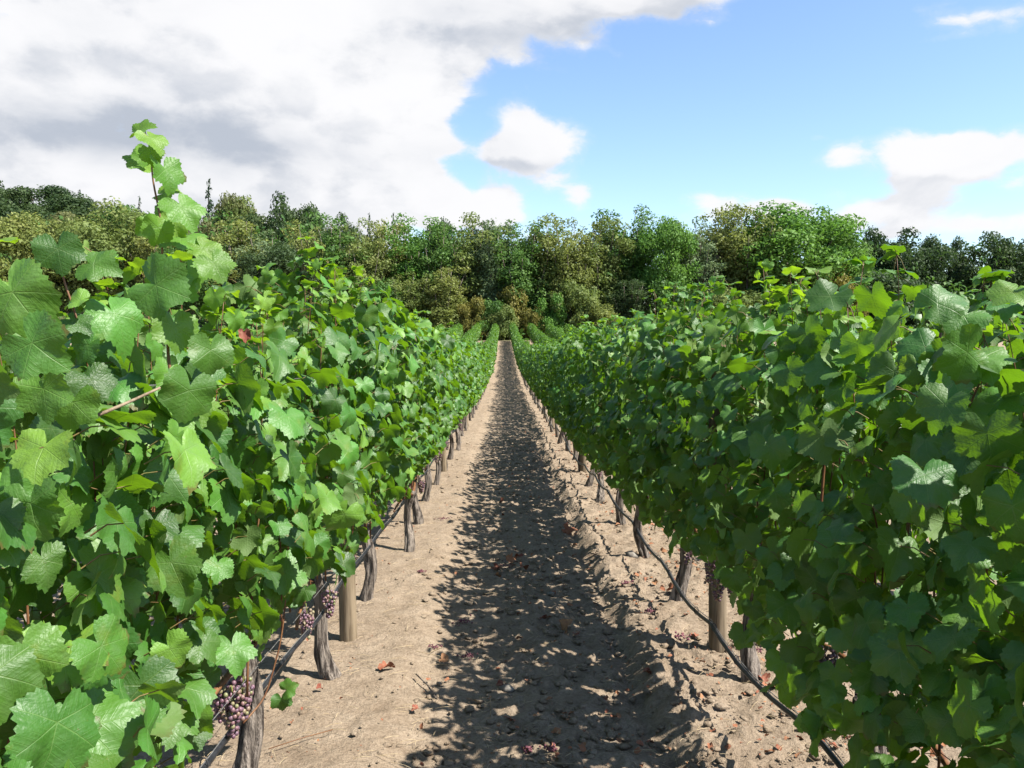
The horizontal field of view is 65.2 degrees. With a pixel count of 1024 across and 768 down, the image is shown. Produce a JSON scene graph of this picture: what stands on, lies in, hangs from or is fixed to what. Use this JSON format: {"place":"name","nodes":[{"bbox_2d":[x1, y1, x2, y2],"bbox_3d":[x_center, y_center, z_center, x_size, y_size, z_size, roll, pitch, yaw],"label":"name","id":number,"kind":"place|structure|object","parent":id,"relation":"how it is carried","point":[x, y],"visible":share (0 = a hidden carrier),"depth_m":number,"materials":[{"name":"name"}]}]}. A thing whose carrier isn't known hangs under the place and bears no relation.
{"place":"outdoors","nodes":[
{"label":"outdoors","id":0,"kind":"place"},
{"bbox_2d":[0,308,1023,767],"bbox_3d":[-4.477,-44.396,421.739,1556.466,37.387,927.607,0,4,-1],"label":"ground","id":1,"kind":"structure","parent":0,"point":[506,406],"depth_m":4.75,"materials":[{"name":"soil"}]},
{"bbox_2d":[0,180,52,225],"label":"oak tree","id":2,"kind":"object","parent":1,"relation":"on","point":[4,194],"visible":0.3,"depth_m":184.97,"materials":[{"name":"green plant"}]},
{"bbox_2d":[0,196,56,272],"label":"oak tree","id":3,"kind":"object","parent":1,"relation":"on","point":[6,208],"visible":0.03,"depth_m":142.77,"materials":[{"name":"green plant"}]},
{"bbox_2d":[0,210,71,290],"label":"broadleaf tree","id":4,"kind":"object","parent":1,"relation":"on","point":[19,228],"visible":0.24,"depth_m":103.55,"materials":[{"name":"green plant"}]},
{"bbox_2d":[2,184,73,215],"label":"oak tree","id":5,"kind":"object","parent":1,"relation":"on","point":[52,190],"visible":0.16,"depth_m":190.16,"materials":[{"name":"green plant"}]},
{"bbox_2d":[10,219,113,316],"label":"broadleaf tree","id":6,"kind":"object","parent":1,"relation":"on","point":[64,298],"visible":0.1,"depth_m":105.59,"materials":[{"name":"green plant"}]},
{"bbox_2d":[38,210,121,313],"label":"oak tree","id":7,"kind":"object","parent":1,"relation":"on","point":[65,215],"visible":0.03,"depth_m":144.83,"materials":[{"name":"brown plant"}]},
{"bbox_2d":[44,192,141,221],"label":"oak tree","id":8,"kind":"object","parent":1,"relation":"on","point":[77,206],"visible":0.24,"depth_m":178.72,"materials":[{"name":"green plant"}]},
{"bbox_2d":[32,196,157,296],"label":"broadleaf tree","id":9,"kind":"object","parent":1,"relation":"on","point":[99,234],"visible":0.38,"depth_m":107.80,"materials":[{"name":"green plant"}]},
{"bbox_2d":[92,204,158,248],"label":"oak tree","id":10,"kind":"object","parent":1,"relation":"on","point":[131,208],"visible":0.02,"depth_m":178.93,"materials":[{"name":"green plant"}]},
{"bbox_2d":[0,119,280,767],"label":"grapevine","id":11,"kind":"object","parent":1,"relation":"on","point":[76,691],"visible":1,"depth_m":1.42,"materials":[{"name":"green plant"}]},
{"bbox_2d":[117,216,191,315],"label":"broadleaf tree","id":12,"kind":"object","parent":1,"relation":"on","point":[145,244],"visible":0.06,"depth_m":106.08,"materials":[{"name":"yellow plant"}]},
{"bbox_2d":[153,233,228,319],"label":"broadleaf tree","id":13,"kind":"object","parent":1,"relation":"on","point":[198,304],"visible":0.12,"depth_m":102.83,"materials":[{"name":"green plant"}]},
{"bbox_2d":[196,178,214,315],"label":"conifer","id":14,"kind":"object","parent":1,"relation":"on","point":[209,206],"visible":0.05,"depth_m":147.32,"materials":[{"name":"green plant"}]},
{"bbox_2d":[51,250,374,767],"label":"grapevine","id":15,"kind":"object","parent":1,"relation":"on","point":[280,468],"visible":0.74,"depth_m":2.54,"materials":[{"name":"green plant"}]},
{"bbox_2d":[188,190,258,326],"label":"oak tree","id":16,"kind":"object","parent":1,"relation":"on","point":[224,200],"visible":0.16,"depth_m":134.46,"materials":[{"name":"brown plant"}]},
{"bbox_2d":[196,219,271,324],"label":"broadleaf tree","id":17,"kind":"object","parent":1,"relation":"on","point":[234,240],"visible":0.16,"depth_m":105.35,"materials":[{"name":"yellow plant"}]},
{"bbox_2d":[210,195,280,250],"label":"oak tree","id":18,"kind":"object","parent":1,"relation":"on","point":[236,216],"visible":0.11,"depth_m":134.28,"materials":[{"name":"green plant"}]},
{"bbox_2d":[230,229,298,292],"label":"broadleaf tree","id":19,"kind":"object","parent":1,"relation":"on","point":[262,249],"visible":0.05,"depth_m":104.34,"materials":[{"name":"plant"}]},
{"bbox_2d":[240,191,325,249],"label":"oak tree","id":20,"kind":"object","parent":1,"relation":"on","point":[284,211],"visible":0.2,"depth_m":131.43,"materials":[{"name":"green plant"}]},
{"bbox_2d":[232,241,335,312],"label":"broadleaf tree","id":21,"kind":"object","parent":1,"relation":"on","point":[282,256],"visible":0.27,"depth_m":97.75,"materials":[{"name":"green plant"}]},
{"bbox_2d":[212,501,393,719],"bbox_3d":[-1.407,-1.739,48.882,0.003,1.576,96.000,0,4,-1],"label":"trellis wire","id":22,"kind":"object","parent":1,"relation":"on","point":[273,646],"depth_m":2.94,"materials":[{"name":"grey metal"}]},
{"bbox_2d":[279,201,341,247],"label":"oak tree","id":23,"kind":"object","parent":1,"relation":"on","point":[309,208],"visible":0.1,"depth_m":134.30,"materials":[{"name":"green plant"}]},
{"bbox_2d":[0,308,624,502],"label":"vine rows","id":24,"kind":"object","parent":1,"relation":"on","point":[6,453],"visible":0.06,"depth_m":5.78,"materials":[{"name":"green plant"}]},
{"bbox_2d":[281,219,343,290],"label":"broadleaf tree","id":25,"kind":"object","parent":1,"relation":"on","point":[299,243],"visible":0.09,"depth_m":103.51,"materials":[{"name":"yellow plant"}]},
{"bbox_2d":[214,236,432,680],"bbox_3d":[-0.945,0.463,4.218,0.966,2.369,1.582,0,4,-1],"label":"grapevine","id":26,"kind":"object","parent":1,"relation":"on","point":[379,463],"visible":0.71,"depth_m":3.98,"materials":[{"name":"green plant"}]},
{"bbox_2d":[199,430,455,767],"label":"drip hose","id":27,"kind":"object","parent":1,"relation":"on","point":[211,757],"visible":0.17,"depth_m":3.52,"materials":[{"name":"plastic"}]},
{"bbox_2d":[308,270,370,322],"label":"shrub","id":28,"kind":"object","parent":1,"relation":"on","point":[358,279],"visible":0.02,"depth_m":100.58,"materials":[{"name":"green plant"}]},
{"bbox_2d":[306,212,373,290],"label":"broadleaf tree","id":29,"kind":"object","parent":1,"relation":"on","point":[331,249],"visible":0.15,"depth_m":102.59,"materials":[{"name":"green plant"}]},
{"bbox_2d":[338,540,356,641],"bbox_3d":[-1.005,0.671,4.813,0.138,1.957,0.105,3,5,33],"label":"wooden post","id":30,"kind":"object","parent":1,"relation":"on","point":[347,617],"visible":0.11,"depth_m":4.81,"materials":[{"name":"brown wood"}]},
{"bbox_2d":[334,212,367,252],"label":"oak tree","id":31,"kind":"object","parent":1,"relation":"on","point":[349,225],"visible":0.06,"depth_m":148.14,"materials":[{"name":"green plant"}]},
{"bbox_2d":[298,278,431,601],"bbox_3d":[-1.032,0.465,5.565,0.924,2.290,1.848,0,4,-1],"label":"grapevine","id":32,"kind":"object","parent":1,"relation":"on","point":[416,379],"visible":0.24,"depth_m":5.62,"materials":[{"name":"green plant"}]},
{"bbox_2d":[337,217,398,297],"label":"broadleaf tree","id":33,"kind":"object","parent":1,"relation":"on","point":[361,246],"visible":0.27,"depth_m":102.78,"materials":[{"name":"green plant"}]},
{"bbox_2d":[354,277,407,328],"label":"shrub","id":34,"kind":"object","parent":1,"relation":"on","point":[383,286],"visible":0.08,"depth_m":99.89,"materials":[{"name":"green plant"}]},
{"bbox_2d":[361,217,415,297],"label":"broadleaf tree","id":35,"kind":"object","parent":1,"relation":"on","point":[383,234],"visible":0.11,"depth_m":105.23,"materials":[{"name":"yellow plant"}]},
{"bbox_2d":[377,272,431,320],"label":"broadleaf tree","id":36,"kind":"object","parent":1,"relation":"on","point":[415,296],"visible":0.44,"depth_m":100.78,"materials":[{"name":"green plant"}]},
{"bbox_2d":[367,307,454,551],"bbox_3d":[-0.954,0.444,7.160,0.905,2.266,1.973,0,4,-1],"label":"grapevine","id":37,"kind":"object","parent":1,"relation":"on","point":[434,382],"visible":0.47,"depth_m":7.06,"materials":[{"name":"green plant"}]},
{"bbox_2d":[383,213,440,292],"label":"broadleaf tree","id":38,"kind":"object","parent":1,"relation":"on","point":[416,251],"visible":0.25,"depth_m":104.47,"materials":[{"name":"green plant"}]},
{"bbox_2d":[393,310,462,524],"bbox_3d":[-0.998,0.393,8.326,0.931,2.327,1.829,0,4,-1],"label":"grapevine","id":39,"kind":"object","parent":1,"relation":"on","point":[418,518],"visible":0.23,"depth_m":8.39,"materials":[{"name":"green plant"}]},
{"bbox_2d":[398,318,463,501],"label":"grapevine","id":40,"kind":"object","parent":1,"relation":"on","point":[427,488],"visible":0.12,"depth_m":9.81,"materials":[{"name":"green plant"}]},
{"bbox_2d":[398,221,465,316],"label":"broadleaf tree","id":41,"kind":"object","parent":1,"relation":"on","point":[437,260],"visible":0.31,"depth_m":103.73,"materials":[{"name":"green plant"}]},
{"bbox_2d":[419,266,470,331],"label":"broadleaf tree","id":42,"kind":"object","parent":1,"relation":"on","point":[443,302],"visible":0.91,"depth_m":100.38,"materials":[{"name":"green plant"}]},
{"bbox_2d":[426,343,468,484],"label":"grapevine","id":43,"kind":"object","parent":1,"relation":"on","point":[456,371],"visible":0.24,"depth_m":11.22,"materials":[{"name":"green plant"}]},
{"bbox_2d":[427,216,477,318],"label":"oak tree","id":44,"kind":"object","parent":1,"relation":"on","point":[448,238],"visible":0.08,"depth_m":148.07,"materials":[{"name":"green plant"}]},
{"bbox_2d":[435,328,472,470],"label":"grapevine","id":45,"kind":"object","parent":1,"relation":"on","point":[461,343],"visible":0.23,"depth_m":12.53,"materials":[{"name":"green plant"}]},
{"bbox_2d":[440,328,476,459],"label":"grapevine","id":46,"kind":"object","parent":1,"relation":"on","point":[471,399],"visible":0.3,"depth_m":14.02,"materials":[{"name":"green plant"}]},
{"bbox_2d":[455,340,480,450],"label":"grapevine","id":47,"kind":"object","parent":1,"relation":"on","point":[474,391],"visible":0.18,"depth_m":15.45,"materials":[{"name":"green plant"}]},
{"bbox_2d":[457,295,488,339],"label":"shrub","id":48,"kind":"object","parent":1,"relation":"on","point":[467,320],"visible":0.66,"depth_m":99.72,"materials":[{"name":"plant"}]},
{"bbox_2d":[465,336,484,420],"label":"grapevine","id":49,"kind":"object","parent":1,"relation":"on","point":[481,354],"visible":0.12,"depth_m":22.46,"materials":[{"name":"green plant"}]},
{"bbox_2d":[472,340,488,413],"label":"grapevine","id":50,"kind":"object","parent":1,"relation":"on","point":[485,362],"visible":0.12,"depth_m":25.01,"materials":[{"name":"green plant"}]},
{"bbox_2d":[446,211,515,322],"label":"broadleaf tree","id":51,"kind":"object","parent":1,"relation":"on","point":[464,260],"visible":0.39,"depth_m":104.40,"materials":[{"name":"green plant"}]},
{"bbox_2d":[463,217,522,314],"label":"broadleaf tree","id":52,"kind":"object","parent":1,"relation":"on","point":[490,290],"visible":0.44,"depth_m":103.86,"materials":[{"name":"green plant"}]},
{"bbox_2d":[476,298,510,339],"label":"shrub","id":53,"kind":"object","parent":1,"relation":"on","point":[496,305],"visible":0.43,"depth_m":99.55,"materials":[{"name":"green plant"}]},
{"bbox_2d":[487,303,519,339],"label":"shrub","id":54,"kind":"object","parent":1,"relation":"on","point":[507,321],"visible":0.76,"depth_m":99.34,"materials":[{"name":"green plant"}]},
{"bbox_2d":[0,197,1023,339],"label":"deep wood","id":55,"kind":"object","parent":1,"relation":"on","point":[522,330],"depth_m":118.22,"materials":[{"name":"green plant"}]},
{"bbox_2d":[496,284,530,339],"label":"shrub","id":56,"kind":"object","parent":1,"relation":"on","point":[519,311],"visible":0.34,"depth_m":101.56,"materials":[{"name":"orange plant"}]},
{"bbox_2d":[490,219,554,338],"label":"broadleaf tree","id":57,"kind":"object","parent":1,"relation":"on","point":[517,272],"visible":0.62,"depth_m":103.34,"materials":[{"name":"green plant"}]},
{"bbox_2d":[526,344,541,410],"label":"grapevine","id":58,"kind":"object","parent":1,"relation":"on","point":[531,351],"visible":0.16,"depth_m":26.15,"materials":[{"name":"green plant"}]},
{"bbox_2d":[523,307,545,339],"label":"shrub","id":59,"kind":"object","parent":1,"relation":"on","point":[531,316],"visible":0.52,"depth_m":99.99,"materials":[{"name":"plant"}]},
{"bbox_2d":[530,345,544,418],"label":"grapevine","id":60,"kind":"object","parent":1,"relation":"on","point":[533,375],"visible":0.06,"depth_m":23.31,"materials":[{"name":"green plant"}]},
{"bbox_2d":[533,340,552,425],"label":"grapevine","id":61,"kind":"object","parent":1,"relation":"on","point":[539,360],"visible":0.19,"depth_m":20.74,"materials":[{"name":"green plant"}]},
{"bbox_2d":[174,436,915,767],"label":"soil clods","id":62,"kind":"object","parent":1,"relation":"on","point":[538,707],"visible":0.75,"depth_m":4.33,"materials":[{"name":"brown soil"}]},
{"bbox_2d":[518,212,583,315],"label":"broadleaf tree","id":63,"kind":"object","parent":1,"relation":"on","point":[547,256],"visible":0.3,"depth_m":104.82,"materials":[{"name":"green plant"}]},
{"bbox_2d":[534,293,567,332],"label":"shrub","id":64,"kind":"object","parent":1,"relation":"on","point":[548,318],"visible":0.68,"depth_m":100.07,"materials":[{"name":"green plant"}]},
{"bbox_2d":[537,337,565,443],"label":"grapevine","id":65,"kind":"object","parent":1,"relation":"on","point":[545,388],"visible":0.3,"depth_m":16.53,"materials":[{"name":"green plant"}]},
{"bbox_2d":[543,336,570,450],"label":"grapevine","id":66,"kind":"object","parent":1,"relation":"on","point":[549,361],"visible":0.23,"depth_m":15.17,"materials":[{"name":"green plant"}]},
{"bbox_2d":[172,418,945,767],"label":"leaf litter","id":67,"kind":"object","parent":1,"relation":"on","point":[640,742],"visible":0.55,"depth_m":4.16,"materials":[{"name":"brown plant"}]},
{"bbox_2d":[199,471,919,767],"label":"fallen leaves","id":68,"kind":"object","parent":1,"relation":"on","point":[509,652],"visible":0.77,"depth_m":4.37,"materials":[{"name":"brown plant"}]},
{"bbox_2d":[548,331,577,459],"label":"grapevine","id":69,"kind":"object","parent":1,"relation":"on","point":[555,369],"visible":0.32,"depth_m":13.68,"materials":[{"name":"green plant"}]},
{"bbox_2d":[537,217,603,324],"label":"broadleaf tree","id":70,"kind":"object","parent":1,"relation":"on","point":[574,270],"visible":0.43,"depth_m":103.66,"materials":[{"name":"green plant"}]},
{"bbox_2d":[551,324,595,486],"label":"grapevine","id":71,"kind":"object","parent":1,"relation":"on","point":[566,382],"visible":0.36,"depth_m":10.96,"materials":[{"name":"green plant"}]},
{"bbox_2d":[552,323,595,471],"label":"grapevine","id":72,"kind":"object","parent":1,"relation":"on","point":[559,351],"visible":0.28,"depth_m":12.39,"materials":[{"name":"green plant"}]},
{"bbox_2d":[547,277,601,328],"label":"shrub","id":73,"kind":"object","parent":1,"relation":"on","point":[582,295],"visible":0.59,"depth_m":100.44,"materials":[{"name":"green plant"}]},
{"bbox_2d":[560,314,617,503],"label":"grapevine","id":74,"kind":"object","parent":1,"relation":"on","point":[576,388],"visible":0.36,"depth_m":9.55,"materials":[{"name":"green plant"}]},
{"bbox_2d":[578,298,623,327],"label":"shrub","id":75,"kind":"object","parent":1,"relation":"on","point":[600,313],"visible":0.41,"depth_m":98.84,"materials":[{"name":"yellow plant"}]},
{"bbox_2d":[578,215,636,313],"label":"broadleaf tree","id":76,"kind":"object","parent":1,"relation":"on","point":[605,285],"visible":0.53,"depth_m":105.41,"materials":[{"name":"green plant"}]},
{"bbox_2d":[574,309,641,524],"bbox_3d":[1.133,0.393,8.140,0.963,2.301,1.965,0,4,-1],"label":"grapevine","id":77,"kind":"object","parent":1,"relation":"on","point":[592,369],"visible":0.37,"depth_m":8.18,"materials":[{"name":"green plant"}]},
{"bbox_2d":[591,204,657,325],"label":"broadleaf tree","id":78,"kind":"object","parent":1,"relation":"on","point":[627,264],"visible":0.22,"depth_m":106.94,"materials":[{"name":"green plant"}]},
{"bbox_2d":[606,278,655,330],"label":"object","id":79,"kind":"object","parent":1,"relation":"on","point":[634,300],"visible":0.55,"depth_m":101.42,"materials":[{"name":"green plant"}]},
{"bbox_2d":[589,311,685,558],"bbox_3d":[1.151,0.469,6.810,0.945,2.212,1.765,0,4,-1],"label":"grapevine","id":80,"kind":"object","parent":1,"relation":"on","point":[604,442],"visible":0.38,"depth_m":6.83,"materials":[{"name":"green plant"}]},
{"bbox_2d":[627,215,702,305],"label":"broadleaf tree","id":81,"kind":"object","parent":1,"relation":"on","point":[668,235],"visible":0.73,"depth_m":102.88,"materials":[{"name":"green plant"}]},
{"bbox_2d":[643,277,693,328],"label":"shrub","id":82,"kind":"object","parent":1,"relation":"on","point":[661,292],"visible":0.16,"depth_m":100.14,"materials":[{"name":"green plant"}]},
{"bbox_2d":[522,376,844,767],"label":"drip hose","id":83,"kind":"object","parent":1,"relation":"on","point":[793,716],"visible":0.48,"depth_m":4.09,"materials":[{"name":"plastic"}]},
{"bbox_2d":[606,275,762,601],"bbox_3d":[1.143,0.444,5.479,0.946,2.289,1.572,0,4,-1],"label":"grapevine","id":84,"kind":"object","parent":1,"relation":"on","point":[650,335],"visible":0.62,"depth_m":5.26,"materials":[{"name":"green plant"}]},
{"bbox_2d":[672,216,727,302],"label":"broadleaf tree","id":85,"kind":"object","parent":1,"relation":"on","point":[706,265],"visible":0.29,"depth_m":104.93,"materials":[{"name":"green plant"}]},
{"bbox_2d":[709,334,726,652],"bbox_3d":[1.178,0.662,4.576,0.135,1.957,0.103,3,5,33],"label":"wooden post","id":86,"kind":"object","parent":1,"relation":"on","point":[718,613],"visible":0.15,"depth_m":4.57,"materials":[{"name":"brown wood"}]},
{"bbox_2d":[696,287,762,318],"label":"shrub","id":87,"kind":"object","parent":1,"relation":"on","point":[750,299],"visible":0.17,"depth_m":98.57,"materials":[{"name":"green plant"}]},
{"bbox_2d":[696,201,770,297],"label":"broadleaf tree","id":88,"kind":"object","parent":1,"relation":"on","point":[720,242],"visible":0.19,"depth_m":106.51,"materials":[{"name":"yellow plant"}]},
{"bbox_2d":[717,203,787,298],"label":"broadleaf tree","id":89,"kind":"object","parent":1,"relation":"on","point":[745,285],"visible":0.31,"depth_m":104.89,"materials":[{"name":"green plant"}]},
{"bbox_2d":[643,259,898,683],"bbox_3d":[1.216,0.509,4.029,0.914,2.228,1.667,0,4,-1],"label":"grapevine","id":90,"kind":"object","parent":1,"relation":"on","point":[703,356],"visible":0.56,"depth_m":4.00,"materials":[{"name":"green plant"}]},
{"bbox_2d":[746,282,816,319],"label":"shrub","id":91,"kind":"object","parent":1,"relation":"on","point":[773,311],"visible":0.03,"depth_m":100.42,"materials":[{"name":"green plant"}]},
{"bbox_2d":[733,199,873,303],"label":"broadleaf tree","id":92,"kind":"object","parent":1,"relation":"on","point":[797,231],"visible":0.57,"depth_m":102.37,"materials":[{"name":"green plant"}]},
{"bbox_2d":[799,219,875,305],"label":"broadleaf tree","id":93,"kind":"object","parent":1,"relation":"on","point":[849,247],"visible":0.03,"depth_m":106.62,"materials":[{"name":"green plant"}]},
{"bbox_2d":[813,264,868,316],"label":"shrub","id":94,"kind":"object","parent":1,"relation":"on","point":[840,281],"visible":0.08,"depth_m":101.98,"materials":[{"name":"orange plant"}]},
{"bbox_2d":[686,244,1023,767],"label":"grapevine","id":95,"kind":"object","parent":1,"relation":"on","point":[817,571],"visible":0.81,"depth_m":2.44,"materials":[{"name":"green plant"}]},
{"bbox_2d":[858,225,893,279],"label":"oak tree","id":96,"kind":"object","parent":1,"relation":"on","point":[879,238],"visible":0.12,"depth_m":122.16,"materials":[{"name":"green plant"}]},
{"bbox_2d":[866,271,933,332],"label":"shrub","id":97,"kind":"object","parent":1,"relation":"on","point":[891,284],"visible":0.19,"depth_m":103.59,"materials":[{"name":"green plant"}]},
{"bbox_2d":[869,226,958,290],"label":"oak tree","id":98,"kind":"object","parent":1,"relation":"on","point":[938,256],"visible":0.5,"depth_m":117.19,"materials":[{"name":"green plant"}]},
{"bbox_2d":[824,279,1023,767],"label":"grapevine","id":99,"kind":"object","parent":1,"relation":"on","point":[974,707],"visible":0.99,"depth_m":1.66,"materials":[{"name":"green plant"}]},
{"bbox_2d":[917,233,967,293],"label":"oak tree","id":100,"kind":"object","parent":1,"relation":"on","point":[932,242],"visible":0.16,"depth_m":124.02,"materials":[{"name":"green plant"}]},
{"bbox_2d":[887,279,1023,394],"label":"grapevine","id":101,"kind":"object","parent":1,"relation":"on","point":[921,324],"visible":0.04,"depth_m":5.83,"materials":[{"name":"green plant"}]},
{"bbox_2d":[946,231,1023,305],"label":"oak tree","id":102,"kind":"object","parent":1,"relation":"on","point":[966,273],"visible":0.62,"depth_m":117.49,"materials":[{"name":"green plant"}]},
{"bbox_2d":[984,238,1023,324],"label":"oak tree","id":103,"kind":"object","parent":1,"relation":"on","point":[1022,279],"visible":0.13,"depth_m":116.36,"materials":[{"name":"green plant"}]},
{"bbox_2d":[0,0,1023,302],"label":"sky","id":104,"kind":"structure","parent":0,"point":[895,115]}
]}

